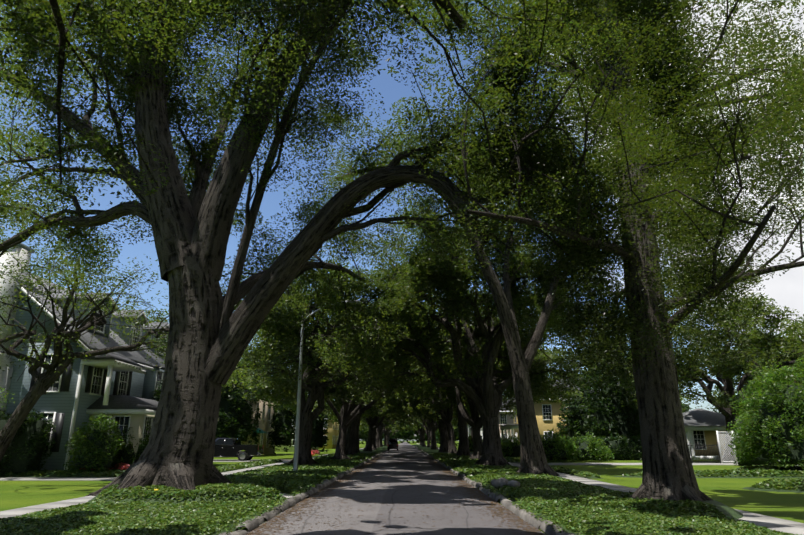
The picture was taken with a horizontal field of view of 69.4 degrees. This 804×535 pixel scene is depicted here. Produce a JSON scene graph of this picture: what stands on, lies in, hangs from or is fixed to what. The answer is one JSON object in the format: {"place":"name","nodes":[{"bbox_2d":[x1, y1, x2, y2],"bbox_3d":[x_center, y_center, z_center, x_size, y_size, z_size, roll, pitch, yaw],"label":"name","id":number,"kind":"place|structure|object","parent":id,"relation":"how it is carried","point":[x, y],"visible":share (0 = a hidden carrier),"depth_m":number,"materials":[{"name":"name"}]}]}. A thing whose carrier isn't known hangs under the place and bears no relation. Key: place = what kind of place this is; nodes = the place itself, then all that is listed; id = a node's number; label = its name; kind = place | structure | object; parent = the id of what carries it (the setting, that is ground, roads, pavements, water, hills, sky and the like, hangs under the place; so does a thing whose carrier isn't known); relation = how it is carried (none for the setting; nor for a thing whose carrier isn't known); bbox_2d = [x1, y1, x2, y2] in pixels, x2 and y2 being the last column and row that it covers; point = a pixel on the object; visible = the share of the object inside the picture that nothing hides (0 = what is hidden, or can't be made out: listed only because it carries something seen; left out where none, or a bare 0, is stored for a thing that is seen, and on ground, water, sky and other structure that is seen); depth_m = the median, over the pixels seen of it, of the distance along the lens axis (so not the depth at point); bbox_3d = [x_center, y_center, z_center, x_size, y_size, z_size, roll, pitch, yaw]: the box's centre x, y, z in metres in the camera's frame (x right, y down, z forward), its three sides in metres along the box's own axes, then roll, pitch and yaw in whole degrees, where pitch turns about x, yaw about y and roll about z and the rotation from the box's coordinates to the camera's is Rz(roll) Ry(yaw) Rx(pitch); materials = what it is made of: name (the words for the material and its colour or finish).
{"place":"outdoors","nodes":[
{"label":"outdoors","id":0,"kind":"place"},
{"bbox_2d":[0,246,30,416],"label":"house chimney","id":1,"kind":"object","parent":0,"point":[5,379],"visible":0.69,"depth_m":32.37,"materials":[{"name":"white brick"}]},
{"bbox_2d":[0,242,166,470],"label":"house walls","id":2,"kind":"structure","parent":0,"point":[142,385],"depth_m":32.27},
{"bbox_2d":[27,354,132,451],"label":"window shutters","id":3,"kind":"object","parent":2,"relation":"attached to","point":[60,417],"visible":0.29,"depth_m":31.88,"materials":[{"name":"black wood"}]},
{"bbox_2d":[16,273,168,366],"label":"house roof","id":4,"kind":"structure","parent":2,"relation":"on","point":[139,357],"depth_m":36.64,"materials":[{"name":"grey"}]},
{"bbox_2d":[37,306,165,450],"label":"windows","id":5,"kind":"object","parent":2,"relation":"in","point":[55,385],"visible":0.04,"depth_m":33.29,"materials":[{"name":"black glass"}]},
{"bbox_2d":[81,351,218,417],"bbox_3d":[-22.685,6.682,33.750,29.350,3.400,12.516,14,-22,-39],"label":"porch roof","id":6,"kind":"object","parent":2,"relation":"attached to","point":[123,402],"visible":0.45,"depth_m":33.37,"materials":[{"name":"grey"}]},
{"bbox_2d":[235,399,276,456],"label":"cream house walls","id":7,"kind":"structure","parent":0,"point":[265,425],"depth_m":73.29,"materials":[{"name":"beige paint"}]},
{"bbox_2d":[253,428,266,432],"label":"cream house awning","id":8,"kind":"object","parent":7,"relation":"attached to","point":[261,431],"visible":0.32,"depth_m":68.45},
{"bbox_2d":[255,403,273,445],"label":"windows","id":9,"kind":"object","parent":7,"relation":"in","point":[262,418],"depth_m":72.73,"materials":[{"name":"black glass"}]},
{"bbox_2d":[248,442,545,534],"bbox_3d":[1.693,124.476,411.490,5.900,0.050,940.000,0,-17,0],"label":"road","id":10,"kind":"structure","parent":0,"point":[368,520],"depth_m":15.44,"materials":[{"name":"grey asphalt"}]},
{"bbox_2d":[387,439,397,448],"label":"suv","id":11,"kind":"object","parent":10,"relation":"on","point":[388,447],"depth_m":102.41,"materials":[{"name":"black metal"}]},
{"bbox_2d":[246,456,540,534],"bbox_3d":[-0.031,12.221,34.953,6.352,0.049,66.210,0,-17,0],"label":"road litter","id":12,"kind":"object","parent":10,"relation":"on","point":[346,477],"visible":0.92,"depth_m":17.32,"materials":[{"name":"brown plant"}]},
{"bbox_2d":[0,441,803,534],"bbox_3d":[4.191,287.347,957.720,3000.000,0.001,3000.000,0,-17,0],"label":"ground","id":13,"kind":"structure","parent":0,"point":[732,493],"depth_m":22.28,"materials":[{"name":"green plant"}]},
{"bbox_2d":[15,281,218,469],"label":"house trim","id":14,"kind":"structure","parent":13,"relation":"on","point":[110,366],"depth_m":32.45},
{"bbox_2d":[86,414,154,468],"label":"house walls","id":15,"kind":"structure","parent":13,"relation":"on","point":[136,425],"depth_m":32.62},
{"bbox_2d":[241,396,279,447],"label":"cream house trim","id":16,"kind":"structure","parent":13,"relation":"on","point":[263,417],"depth_m":73.07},
{"bbox_2d":[275,419,317,451],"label":"house walls","id":17,"kind":"structure","parent":13,"relation":"on","point":[281,448],"depth_m":95.47,"materials":[{"name":"yellow paint"}]},
{"bbox_2d":[293,301,346,470],"bbox_3d":[-4.495,6.497,32.316,2.803,9.534,0.400,0,-17,0],"label":"street lamp pole","id":18,"kind":"object","parent":13,"relation":"on","point":[296,451],"visible":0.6,"depth_m":31.87,"materials":[{"name":"grey metal"}]},
{"bbox_2d":[318,420,338,448],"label":"house walls","id":19,"kind":"structure","parent":13,"relation":"on","point":[332,432],"depth_m":130.28,"materials":[{"name":"yellow paint"}]},
{"bbox_2d":[321,419,338,444],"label":"house trim","id":20,"kind":"structure","parent":19,"relation":"attached to","point":[333,435],"depth_m":133.82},
{"bbox_2d":[219,445,574,534],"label":"kerb","id":21,"kind":"structure","parent":13,"relation":"on","point":[250,525],"depth_m":15.01,"materials":[{"name":"concrete"}]},
{"bbox_2d":[0,409,800,474],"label":"hedge leaves","id":22,"kind":"object","parent":13,"relation":"on","point":[50,426],"visible":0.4,"depth_m":30.41,"materials":[{"name":"green plant"}]},
{"bbox_2d":[0,357,803,471],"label":"shrub leaves","id":23,"kind":"object","parent":13,"relation":"on","point":[748,442],"visible":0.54,"depth_m":31.88,"materials":[{"name":"green plant"}]},
{"bbox_2d":[0,351,803,473],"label":"shrub","id":24,"kind":"object","parent":13,"relation":"on","point":[797,453],"visible":0.08,"depth_m":41.69,"materials":[{"name":"green plant"}]},
{"bbox_2d":[0,444,803,534],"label":"ground cover","id":25,"kind":"object","parent":13,"relation":"on","point":[728,511],"visible":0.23,"depth_m":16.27,"materials":[{"name":"green plant"}]},
{"bbox_2d":[79,450,319,469],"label":"flower leaves","id":26,"kind":"object","parent":25,"relation":"on","point":[124,466],"visible":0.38,"depth_m":31.38,"materials":[{"name":"green plant"}]},
{"bbox_2d":[491,477,519,487],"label":"rocks","id":27,"kind":"object","parent":25,"relation":"on","point":[500,482],"visible":0.79,"depth_m":20.89,"materials":[{"name":"grey stone"}]},
{"bbox_2d":[467,425,482,438],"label":"house walls","id":28,"kind":"structure","parent":13,"relation":"on","point":[469,431],"depth_m":130.58,"materials":[{"name":"white paint"}]},
{"bbox_2d":[151,326,803,453],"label":"magnolia leaves","id":29,"kind":"object","parent":13,"relation":"on","point":[587,406],"visible":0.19,"depth_m":66.53,"materials":[{"name":"green plant"}]},
{"bbox_2d":[498,412,513,437],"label":"house walls","id":30,"kind":"structure","parent":13,"relation":"on","point":[510,421],"depth_m":96.58,"materials":[{"name":"grey paint"}]},
{"bbox_2d":[500,413,506,438],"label":"windows","id":31,"kind":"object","parent":30,"relation":"in","point":[503,416],"visible":0.04,"depth_m":96.64,"materials":[{"name":"black glass"}]},
{"bbox_2d":[499,411,512,438],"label":"house trim","id":32,"kind":"structure","parent":30,"relation":"attached to","point":[504,420],"depth_m":96.51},
{"bbox_2d":[500,399,552,438],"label":"window trim","id":33,"kind":"structure","parent":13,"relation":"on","point":[507,427],"depth_m":76.09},
{"bbox_2d":[716,431,746,462],"bbox_3d":[28.226,14.133,45.672,6.204,2.530,0.757,-4,-17,14],"label":"lattice screen","id":34,"kind":"object","parent":13,"relation":"on","point":[725,440],"visible":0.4,"depth_m":46.11,"materials":[{"name":"white paint"}]},
{"bbox_2d":[0,443,803,534],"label":"sidewalk","id":35,"kind":"structure","parent":0,"point":[780,525],"depth_m":21.08,"materials":[{"name":"concrete"}]},
{"bbox_2d":[214,438,262,456],"bbox_3d":[-15.811,16.263,52.517,6.077,1.617,2.513,0,-17,0],"label":"pickup","id":36,"kind":"object","parent":35,"relation":"on","point":[233,450],"depth_m":51.53,"materials":[{"name":"black metal"}]},
{"bbox_2d":[239,453,249,458],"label":"pickup hubs","id":37,"kind":"object","parent":36,"relation":"attached to","point":[242,456],"visible":0.25,"depth_m":51.38,"materials":[{"name":"silver metal"}]},
{"bbox_2d":[238,451,252,460],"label":"pickup tyres","id":38,"kind":"object","parent":35,"relation":"on","point":[246,456],"visible":0.23,"depth_m":51.39,"materials":[{"name":"black rubber"}]},
{"bbox_2d":[688,442,720,462],"bbox_3d":[22.857,14.712,46.020,4.730,1.620,0.060,0,-17,0],"label":"iron fence","id":39,"kind":"object","parent":35,"relation":"on","point":[690,445],"visible":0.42,"depth_m":46.05,"materials":[{"name":"black metal"}]},
{"bbox_2d":[0,0,803,440],"label":"sky","id":40,"kind":"structure","parent":0,"point":[787,289],"materials":[{"name":"blue"}]},
{"bbox_2d":[513,400,593,441],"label":"yellow house walls","id":41,"kind":"structure","parent":0,"point":[544,425],"depth_m":73.54,"materials":[{"name":"yellow paint"}]},
{"bbox_2d":[515,405,552,438],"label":"window","id":42,"kind":"structure","parent":41,"relation":"in","point":[545,415],"depth_m":73.59,"materials":[{"name":"glass"}]},
{"bbox_2d":[500,379,596,425],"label":"roof","id":43,"kind":"structure","parent":41,"relation":"on","point":[542,397],"depth_m":76.70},
{"bbox_2d":[692,431,737,455],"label":"yellow wing walls","id":44,"kind":"structure","parent":0,"point":[710,437],"depth_m":57.20,"materials":[{"name":"yellow paint"}]},
{"bbox_2d":[682,409,744,425],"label":"roof","id":45,"kind":"structure","parent":44,"relation":"on","point":[698,417],"depth_m":58.91,"materials":[{"name":"grey"}]},
{"bbox_2d":[685,426,748,459],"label":"house trim","id":46,"kind":"structure","parent":44,"relation":"attached to","point":[689,430],"depth_m":55.90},
{"bbox_2d":[693,431,741,448],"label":"window","id":47,"kind":"structure","parent":44,"relation":"in","point":[700,441],"depth_m":57.30,"materials":[{"name":"glass"}]}
]}

